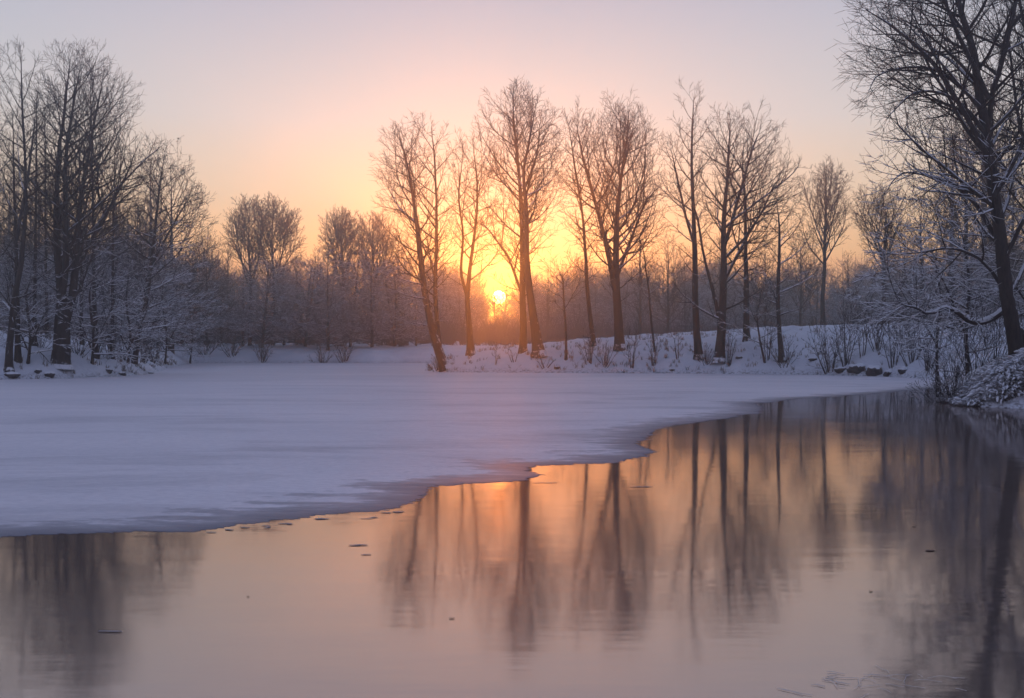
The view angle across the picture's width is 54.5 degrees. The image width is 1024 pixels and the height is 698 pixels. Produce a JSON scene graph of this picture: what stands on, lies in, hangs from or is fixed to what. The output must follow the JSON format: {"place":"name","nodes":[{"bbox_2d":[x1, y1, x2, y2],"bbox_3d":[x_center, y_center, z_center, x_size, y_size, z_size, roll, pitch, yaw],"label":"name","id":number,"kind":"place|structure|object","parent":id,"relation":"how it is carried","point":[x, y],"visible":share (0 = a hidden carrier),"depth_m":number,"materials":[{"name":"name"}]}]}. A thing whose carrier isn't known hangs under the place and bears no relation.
{"place":"outdoors","nodes":[
{"label":"outdoors","id":0,"kind":"place"},
{"bbox_2d":[0,388,1023,697],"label":"lake water","id":1,"kind":"structure","parent":0,"point":[774,548],"depth_m":8.49,"materials":[{"name":"water"}]},
{"bbox_2d":[0,363,941,537],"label":"ice sheet","id":2,"kind":"object","parent":1,"relation":"on","point":[193,447],"visible":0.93,"depth_m":23.65,"materials":[{"name":"white ice"}]},
{"bbox_2d":[0,318,1023,408],"bbox_3d":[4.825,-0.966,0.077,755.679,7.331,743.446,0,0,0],"label":"snowy ground","id":3,"kind":"structure","parent":0,"point":[411,352],"depth_m":82.11,"materials":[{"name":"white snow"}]},
{"bbox_2d":[0,49,27,258],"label":"bare tree","id":4,"kind":"object","parent":3,"relation":"on","point":[2,223],"visible":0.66,"depth_m":66.35,"materials":[{"name":"brown plant"}]},
{"bbox_2d":[0,171,43,318],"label":"distant tree","id":5,"kind":"object","parent":3,"relation":"on","point":[6,222],"visible":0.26,"depth_m":123.20,"materials":[{"name":"brown plant"}]},
{"bbox_2d":[0,108,48,362],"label":"bare tree","id":6,"kind":"object","parent":3,"relation":"on","point":[17,354],"visible":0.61,"depth_m":66.28,"materials":[{"name":"brown plant"}]},
{"bbox_2d":[0,246,52,330],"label":"distant understorey tree","id":7,"kind":"object","parent":3,"relation":"on","point":[4,318],"visible":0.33,"depth_m":105.03,"materials":[{"name":"brown plant"}]},
{"bbox_2d":[0,83,70,345],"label":"bare tree","id":8,"kind":"object","parent":3,"relation":"on","point":[35,279],"visible":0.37,"depth_m":69.90,"materials":[{"name":"brown plant"}]},
{"bbox_2d":[0,169,72,332],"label":"distant tree","id":9,"kind":"object","parent":3,"relation":"on","point":[32,229],"visible":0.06,"depth_m":126.89,"materials":[{"name":"brown plant"}]},
{"bbox_2d":[0,37,78,371],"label":"bare tree","id":10,"kind":"object","parent":3,"relation":"on","point":[8,363],"visible":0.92,"depth_m":65.00,"materials":[{"name":"brown plant"}]},
{"bbox_2d":[10,98,78,335],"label":"bare tree","id":11,"kind":"object","parent":3,"relation":"on","point":[46,293],"visible":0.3,"depth_m":79.73,"materials":[{"name":"brown plant"}]},
{"bbox_2d":[7,246,84,332],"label":"distant understorey tree","id":12,"kind":"object","parent":3,"relation":"on","point":[25,284],"visible":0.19,"depth_m":107.97,"materials":[{"name":"brown plant"}]},
{"bbox_2d":[0,253,93,363],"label":"understorey tree","id":13,"kind":"object","parent":3,"relation":"on","point":[30,322],"visible":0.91,"depth_m":66.36,"materials":[{"name":"brown plant"}]},
{"bbox_2d":[41,127,110,344],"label":"bare tree","id":14,"kind":"object","parent":3,"relation":"on","point":[81,314],"visible":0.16,"depth_m":77.83,"materials":[{"name":"brown plant"}]},
{"bbox_2d":[10,34,172,369],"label":"bare tree","id":15,"kind":"object","parent":3,"relation":"on","point":[61,360],"visible":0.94,"depth_m":66.96,"materials":[{"name":"brown plant"}]},
{"bbox_2d":[51,97,143,358],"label":"bare tree","id":16,"kind":"object","parent":3,"relation":"on","point":[94,307],"visible":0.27,"depth_m":73.36,"materials":[{"name":"brown plant"}]},
{"bbox_2d":[39,258,164,371],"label":"understorey tree","id":17,"kind":"object","parent":3,"relation":"on","point":[93,336],"visible":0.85,"depth_m":69.92,"materials":[{"name":"brown plant"}]},
{"bbox_2d":[67,243,153,341],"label":"distant understorey tree","id":18,"kind":"object","parent":3,"relation":"on","point":[98,310],"visible":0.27,"depth_m":98.89,"materials":[{"name":"brown plant"}]},
{"bbox_2d":[87,140,151,358],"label":"bare tree","id":19,"kind":"object","parent":3,"relation":"on","point":[112,265],"visible":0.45,"depth_m":76.16,"materials":[{"name":"brown plant"}]},
{"bbox_2d":[75,247,185,371],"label":"understorey tree","id":20,"kind":"object","parent":3,"relation":"on","point":[164,307],"visible":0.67,"depth_m":76.83,"materials":[{"name":"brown plant"}]},
{"bbox_2d":[105,196,170,331],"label":"distant tree","id":21,"kind":"object","parent":3,"relation":"on","point":[134,233],"visible":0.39,"depth_m":109.45,"materials":[{"name":"brown plant"}]},
{"bbox_2d":[88,220,189,341],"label":"distant understorey tree","id":22,"kind":"object","parent":3,"relation":"on","point":[166,294],"visible":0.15,"depth_m":112.37,"materials":[{"name":"brown plant"}]},
{"bbox_2d":[104,132,214,364],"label":"bare tree","id":23,"kind":"object","parent":3,"relation":"on","point":[153,246],"visible":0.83,"depth_m":79.43,"materials":[{"name":"brown plant"}]},
{"bbox_2d":[134,248,191,348],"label":"distant understorey tree","id":24,"kind":"object","parent":3,"relation":"on","point":[182,319],"visible":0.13,"depth_m":122.96,"materials":[{"name":"brown plant"}]},
{"bbox_2d":[116,245,228,363],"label":"understorey tree","id":25,"kind":"object","parent":3,"relation":"on","point":[184,325],"visible":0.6,"depth_m":103.76,"materials":[{"name":"brown plant"}]},
{"bbox_2d":[124,161,226,353],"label":"distant tree","id":26,"kind":"object","parent":3,"relation":"on","point":[195,252],"visible":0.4,"depth_m":129.11,"materials":[{"name":"brown plant"}]},
{"bbox_2d":[159,250,224,344],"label":"distant understorey tree","id":27,"kind":"object","parent":3,"relation":"on","point":[186,336],"visible":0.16,"depth_m":148.17,"materials":[{"name":"brown plant"}]},
{"bbox_2d":[162,264,227,363],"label":"understorey tree","id":28,"kind":"object","parent":3,"relation":"on","point":[200,315],"visible":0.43,"depth_m":132.70,"materials":[{"name":"brown plant"}]},
{"bbox_2d":[174,247,232,343],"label":"distant understorey tree","id":29,"kind":"object","parent":3,"relation":"on","point":[218,334],"visible":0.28,"depth_m":151.90,"materials":[{"name":"brown plant"}]},
{"bbox_2d":[182,233,245,344],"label":"distant tree","id":30,"kind":"object","parent":3,"relation":"on","point":[218,287],"visible":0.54,"depth_m":149.65,"materials":[{"name":"brown plant"}]},
{"bbox_2d":[192,274,247,342],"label":"distant understorey tree","id":31,"kind":"object","parent":3,"relation":"on","point":[221,330],"visible":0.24,"depth_m":157.58,"materials":[{"name":"brown plant"}]},
{"bbox_2d":[217,268,267,345],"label":"distant understorey tree","id":32,"kind":"object","parent":3,"relation":"on","point":[233,309],"visible":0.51,"depth_m":149.83,"materials":[{"name":"brown plant"}]},
{"bbox_2d":[220,193,272,345],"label":"distant tree","id":33,"kind":"object","parent":3,"relation":"on","point":[243,241],"visible":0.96,"depth_m":149.64,"materials":[{"name":"brown plant"}]},
{"bbox_2d":[223,252,302,345],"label":"distant understorey tree","id":34,"kind":"object","parent":3,"relation":"on","point":[255,325],"visible":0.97,"depth_m":146.36,"materials":[{"name":"brown plant"}]},
{"bbox_2d":[250,191,305,344],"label":"distant tree","id":35,"kind":"object","parent":3,"relation":"on","point":[274,215],"visible":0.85,"depth_m":151.54,"materials":[{"name":"brown plant"}]},
{"bbox_2d":[256,264,308,344],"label":"distant understorey tree","id":36,"kind":"object","parent":3,"relation":"on","point":[293,306],"visible":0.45,"depth_m":151.80,"materials":[{"name":"brown plant"}]},
{"bbox_2d":[267,253,345,346],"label":"distant understorey tree","id":37,"kind":"object","parent":3,"relation":"on","point":[305,340],"visible":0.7,"depth_m":149.54,"materials":[{"name":"brown plant"}]},
{"bbox_2d":[292,249,360,350],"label":"distant understorey tree","id":38,"kind":"object","parent":3,"relation":"on","point":[328,331],"visible":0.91,"depth_m":146.81,"materials":[{"name":"brown plant"}]},
{"bbox_2d":[317,206,366,339],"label":"distant tree","id":39,"kind":"object","parent":3,"relation":"on","point":[349,235],"visible":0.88,"depth_m":155.32,"materials":[{"name":"brown plant"}]},
{"bbox_2d":[314,254,387,346],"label":"distant understorey tree","id":40,"kind":"object","parent":3,"relation":"on","point":[360,290],"visible":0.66,"depth_m":149.25,"materials":[{"name":"brown plant"}]},
{"bbox_2d":[340,248,404,347],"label":"distant understorey tree","id":41,"kind":"object","parent":3,"relation":"on","point":[371,340],"visible":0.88,"depth_m":147.37,"materials":[{"name":"brown plant"}]},
{"bbox_2d":[344,210,402,343],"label":"distant tree","id":42,"kind":"object","parent":3,"relation":"on","point":[370,242],"visible":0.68,"depth_m":159.61,"materials":[{"name":"brown plant"}]},
{"bbox_2d":[359,257,429,345],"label":"distant understorey tree","id":43,"kind":"object","parent":3,"relation":"on","point":[394,320],"visible":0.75,"depth_m":148.81,"materials":[{"name":"brown plant"}]},
{"bbox_2d":[378,233,424,324],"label":"distant tree","id":44,"kind":"object","parent":3,"relation":"on","point":[397,263],"visible":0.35,"depth_m":174.59,"materials":[{"name":"brown plant"}]},
{"bbox_2d":[397,283,434,345],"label":"distant understorey tree","id":45,"kind":"object","parent":3,"relation":"on","point":[415,329],"visible":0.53,"depth_m":151.56,"materials":[{"name":"brown plant"}]},
{"bbox_2d":[367,108,465,371],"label":"bare tree","id":46,"kind":"object","parent":3,"relation":"on","point":[444,364],"visible":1,"depth_m":84.99,"materials":[{"name":"brown plant"}]},
{"bbox_2d":[407,265,472,329],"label":"distant understorey tree","id":47,"kind":"object","parent":3,"relation":"on","point":[441,286],"visible":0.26,"depth_m":189.89,"materials":[{"name":"brown plant"}]},
{"bbox_2d":[434,272,489,338],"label":"distant understorey tree","id":48,"kind":"object","parent":3,"relation":"on","point":[473,301],"visible":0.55,"depth_m":184.26,"materials":[{"name":"brown plant"}]},
{"bbox_2d":[439,128,505,355],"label":"bare tree","id":49,"kind":"object","parent":3,"relation":"on","point":[470,349],"visible":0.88,"depth_m":91.52,"materials":[{"name":"brown plant"}]},
{"bbox_2d":[1,220,1023,346],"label":"wood","id":50,"kind":"object","parent":3,"relation":"on","point":[499,331],"visible":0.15,"depth_m":228.29,"materials":[{"name":"brown plant"}]},
{"bbox_2d":[463,77,575,353],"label":"bare tree","id":51,"kind":"object","parent":3,"relation":"on","point":[523,322],"visible":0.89,"depth_m":86.95,"materials":[{"name":"brown plant"}]},
{"bbox_2d":[501,272,553,327],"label":"distant understorey tree","id":52,"kind":"object","parent":3,"relation":"on","point":[516,312],"visible":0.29,"depth_m":203.59,"materials":[{"name":"brown plant"}]},
{"bbox_2d":[497,92,568,357],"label":"bare tree","id":53,"kind":"object","parent":3,"relation":"on","point":[537,343],"visible":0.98,"depth_m":84.62,"materials":[{"name":"brown plant"}]},
{"bbox_2d":[535,271,591,328],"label":"distant understorey tree","id":54,"kind":"object","parent":3,"relation":"on","point":[557,301],"visible":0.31,"depth_m":201.71,"materials":[{"name":"brown plant"}]},
{"bbox_2d":[531,245,598,359],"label":"tree","id":55,"kind":"object","parent":3,"relation":"on","point":[565,323],"visible":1,"depth_m":84.31,"materials":[{"name":"brown plant"}]},
{"bbox_2d":[555,279,602,329],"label":"distant understorey tree","id":56,"kind":"object","parent":3,"relation":"on","point":[573,309],"visible":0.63,"depth_m":192.62,"materials":[{"name":"brown plant"}]},
{"bbox_2d":[563,259,594,316],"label":"distant tree","id":57,"kind":"object","parent":3,"relation":"on","point":[575,282],"visible":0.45,"depth_m":200.01,"materials":[{"name":"brown plant"}]},
{"bbox_2d":[549,103,618,346],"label":"bare tree","id":58,"kind":"object","parent":3,"relation":"on","point":[589,310],"visible":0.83,"depth_m":87.06,"materials":[{"name":"brown plant"}]},
{"bbox_2d":[575,273,613,332],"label":"distant understorey tree","id":59,"kind":"object","parent":3,"relation":"on","point":[595,297],"visible":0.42,"depth_m":193.92,"materials":[{"name":"brown plant"}]},
{"bbox_2d":[550,86,676,349],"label":"bare tree","id":60,"kind":"object","parent":3,"relation":"on","point":[614,268],"visible":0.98,"depth_m":85.26,"materials":[{"name":"brown plant"}]},
{"bbox_2d":[594,275,648,334],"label":"distant understorey tree","id":61,"kind":"object","parent":3,"relation":"on","point":[611,315],"visible":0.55,"depth_m":186.04,"materials":[{"name":"brown plant"}]},
{"bbox_2d":[621,225,655,334],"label":"distant tree","id":62,"kind":"object","parent":3,"relation":"on","point":[639,319],"visible":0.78,"depth_m":149.91,"materials":[{"name":"brown plant"}]},
{"bbox_2d":[624,232,678,351],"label":"tree","id":63,"kind":"object","parent":3,"relation":"on","point":[648,297],"visible":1,"depth_m":83.38,"materials":[{"name":"brown plant"}]},
{"bbox_2d":[641,278,683,329],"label":"distant understorey tree","id":64,"kind":"object","parent":3,"relation":"on","point":[658,309],"visible":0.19,"depth_m":202.16,"materials":[{"name":"brown plant"}]},
{"bbox_2d":[632,232,699,330],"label":"distant tree","id":65,"kind":"object","parent":3,"relation":"on","point":[673,296],"visible":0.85,"depth_m":154.86,"materials":[{"name":"brown plant"}]},
{"bbox_2d":[645,77,719,359],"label":"bare tree","id":66,"kind":"object","parent":3,"relation":"on","point":[696,332],"visible":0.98,"depth_m":81.13,"materials":[{"name":"brown plant"}]},
{"bbox_2d":[652,264,713,331],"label":"distant understorey tree","id":67,"kind":"object","parent":3,"relation":"on","point":[683,323],"visible":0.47,"depth_m":173.85,"materials":[{"name":"brown plant"}]},
{"bbox_2d":[664,183,724,322],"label":"bare tree","id":68,"kind":"object","parent":3,"relation":"on","point":[712,291],"visible":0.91,"depth_m":80.71,"materials":[{"name":"brown plant"}]},
{"bbox_2d":[687,262,749,329],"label":"distant understorey tree","id":69,"kind":"object","parent":3,"relation":"on","point":[731,274],"visible":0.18,"depth_m":202.94,"materials":[{"name":"brown plant"}]},
{"bbox_2d":[660,95,811,363],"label":"bare tree","id":70,"kind":"object","parent":3,"relation":"on","point":[719,356],"visible":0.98,"depth_m":80.01,"materials":[{"name":"brown plant"}]},
{"bbox_2d":[718,133,782,341],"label":"bare tree","id":71,"kind":"object","parent":3,"relation":"on","point":[746,314],"visible":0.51,"depth_m":82.88,"materials":[{"name":"brown plant"}]},
{"bbox_2d":[713,265,790,362],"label":"tree","id":72,"kind":"object","parent":3,"relation":"on","point":[757,329],"visible":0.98,"depth_m":78.50,"materials":[{"name":"brown plant"}]},
{"bbox_2d":[731,242,794,326],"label":"distant tree","id":73,"kind":"object","parent":3,"relation":"on","point":[768,298],"visible":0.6,"depth_m":159.57,"materials":[{"name":"brown plant"}]},
{"bbox_2d":[737,274,792,327],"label":"distant understorey tree","id":74,"kind":"object","parent":3,"relation":"on","point":[767,316],"visible":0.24,"depth_m":188.24,"materials":[{"name":"brown plant"}]},
{"bbox_2d":[748,185,826,361],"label":"tree","id":75,"kind":"object","parent":3,"relation":"on","point":[778,316],"visible":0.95,"depth_m":78.33,"materials":[{"name":"brown plant"}]},
{"bbox_2d":[780,232,832,325],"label":"distant tree","id":76,"kind":"object","parent":3,"relation":"on","point":[801,291],"visible":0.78,"depth_m":149.66,"materials":[{"name":"brown plant"}]},
{"bbox_2d":[780,260,846,325],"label":"distant understorey tree","id":77,"kind":"object","parent":3,"relation":"on","point":[816,315],"visible":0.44,"depth_m":183.80,"materials":[{"name":"brown plant"}]},
{"bbox_2d":[793,155,853,324],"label":"bare tree","id":78,"kind":"object","parent":3,"relation":"on","point":[827,203],"visible":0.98,"depth_m":113.73,"materials":[{"name":"brown plant"}]},
{"bbox_2d":[802,317,850,374],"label":"shrub","id":79,"kind":"object","parent":3,"relation":"on","point":[827,360],"visible":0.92,"depth_m":74.86,"materials":[{"name":"brown plant"}]},
{"bbox_2d":[828,290,870,366],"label":"shrub","id":80,"kind":"object","parent":3,"relation":"on","point":[848,344],"visible":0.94,"depth_m":74.07,"materials":[{"name":"brown plant"}]},
{"bbox_2d":[830,275,875,324],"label":"distant understorey tree","id":81,"kind":"object","parent":3,"relation":"on","point":[849,311],"visible":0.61,"depth_m":119.75,"materials":[{"name":"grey plant"}]},
{"bbox_2d":[846,179,919,323],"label":"bare tree","id":82,"kind":"object","parent":3,"relation":"on","point":[863,222],"visible":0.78,"depth_m":110.61,"materials":[{"name":"brown plant"}]},
{"bbox_2d":[873,296,914,367],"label":"shrub","id":83,"kind":"object","parent":3,"relation":"on","point":[890,349],"visible":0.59,"depth_m":71.22,"materials":[{"name":"brown plant"}]},
{"bbox_2d":[878,312,935,365],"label":"shrub","id":84,"kind":"object","parent":3,"relation":"on","point":[912,357],"visible":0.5,"depth_m":69.65,"materials":[{"name":"brown plant"}]},
{"bbox_2d":[870,217,945,320],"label":"distant tree","id":85,"kind":"object","parent":3,"relation":"on","point":[909,274],"visible":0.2,"depth_m":149.69,"materials":[{"name":"brown plant"}]},
{"bbox_2d":[843,212,997,385],"bbox_3d":[21.818,-2.533,51.466,6.240,9.600,8.016,0,0,-24],"label":"understorey tree","id":86,"kind":"object","parent":3,"relation":"on","point":[877,287],"visible":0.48,"depth_m":52.05,"materials":[{"name":"grey plant"}]},
{"bbox_2d":[894,192,948,321],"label":"bare tree","id":87,"kind":"object","parent":3,"relation":"on","point":[922,285],"visible":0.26,"depth_m":103.93,"materials":[{"name":"brown plant"}]},
{"bbox_2d":[828,0,1023,355],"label":"bare tree","id":88,"kind":"object","parent":3,"relation":"on","point":[984,141],"visible":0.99,"depth_m":36.07,"materials":[{"name":"brown plant"}]},
{"bbox_2d":[835,175,1023,380],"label":"snow laden tree","id":89,"kind":"object","parent":3,"relation":"on","point":[971,321],"visible":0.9,"depth_m":36.73,"materials":[{"name":"white snow"}]},
{"bbox_2d":[905,358,975,401],"bbox_3d":[16.492,1.364,37.371,3.730,2.077,3.756,0,0,0],"label":"brown bush","id":90,"kind":"object","parent":3,"relation":"on","point":[954,390],"visible":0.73,"depth_m":37.39,"materials":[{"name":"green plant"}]},
{"bbox_2d":[864,191,1023,374],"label":"understorey tree","id":91,"kind":"object","parent":3,"relation":"on","point":[947,289],"visible":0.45,"depth_m":41.88,"materials":[{"name":"brown plant"}]},
{"bbox_2d":[895,312,1000,385],"bbox_3d":[19.980,-0.050,44.738,4.527,3.825,3.150,0,0,0],"label":"thicket bush","id":92,"kind":"object","parent":3,"relation":"on","point":[956,342],"visible":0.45,"depth_m":45.08,"materials":[{"name":"brown plant"}]},
{"bbox_2d":[920,308,1006,376],"bbox_3d":[18.265,-0.327,40.094,3.190,3.104,3.592,0,0,0],"label":"thicket bush","id":93,"kind":"object","parent":3,"relation":"on","point":[985,350],"visible":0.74,"depth_m":39.80,"materials":[{"name":"brown plant"}]},
{"bbox_2d":[906,121,1023,299],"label":"distant tree","id":94,"kind":"object","parent":3,"relation":"on","point":[965,237],"visible":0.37,"depth_m":88.02,"materials":[{"name":"brown plant"}]},
{"bbox_2d":[915,71,1023,308],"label":"distant tree","id":95,"kind":"object","parent":3,"relation":"on","point":[982,170],"visible":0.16,"depth_m":105.00,"materials":[{"name":"brown plant"}]},
{"bbox_2d":[920,165,1023,355],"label":"understorey tree","id":96,"kind":"object","parent":3,"relation":"on","point":[978,262],"visible":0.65,"depth_m":40.01,"materials":[{"name":"grey plant"}]},
{"bbox_2d":[925,0,1023,252],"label":"bare tree","id":97,"kind":"object","parent":3,"relation":"on","point":[1010,65],"visible":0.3,"depth_m":40.57,"materials":[{"name":"brown plant"}]},
{"bbox_2d":[937,288,1023,363],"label":"thicket bush","id":98,"kind":"object","parent":3,"relation":"on","point":[994,344],"visible":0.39,"depth_m":40.31,"materials":[{"name":"white plant"}]},
{"bbox_2d":[960,272,1003,325],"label":"distant understorey tree","id":99,"kind":"object","parent":3,"relation":"on","point":[990,307],"visible":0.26,"depth_m":70.85,"materials":[{"name":"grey plant"}]},
{"bbox_2d":[948,372,1017,406],"bbox_3d":[16.704,1.237,35.220,2.586,1.566,2.276,0,0,0],"label":"frosted bush","id":100,"kind":"object","parent":3,"relation":"on","point":[966,401],"visible":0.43,"depth_m":34.81,"materials":[{"name":"white plant"}]},
{"bbox_2d":[962,164,1023,306],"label":"distant tree","id":101,"kind":"object","parent":3,"relation":"on","point":[1011,261],"visible":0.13,"depth_m":116.79,"materials":[{"name":"brown plant"}]},
{"bbox_2d":[967,357,1023,404],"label":"frosted bush","id":102,"kind":"object","parent":3,"relation":"on","point":[1013,383],"visible":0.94,"depth_m":34.26,"materials":[{"name":"white plant"}]},
{"bbox_2d":[997,347,1023,375],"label":"frosted bush","id":103,"kind":"object","parent":3,"relation":"on","point":[1017,356],"visible":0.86,"depth_m":34.96,"materials":[{"name":"white plant"}]},
{"bbox_2d":[0,0,1023,327],"label":"sky","id":104,"kind":"structure","parent":0,"point":[290,100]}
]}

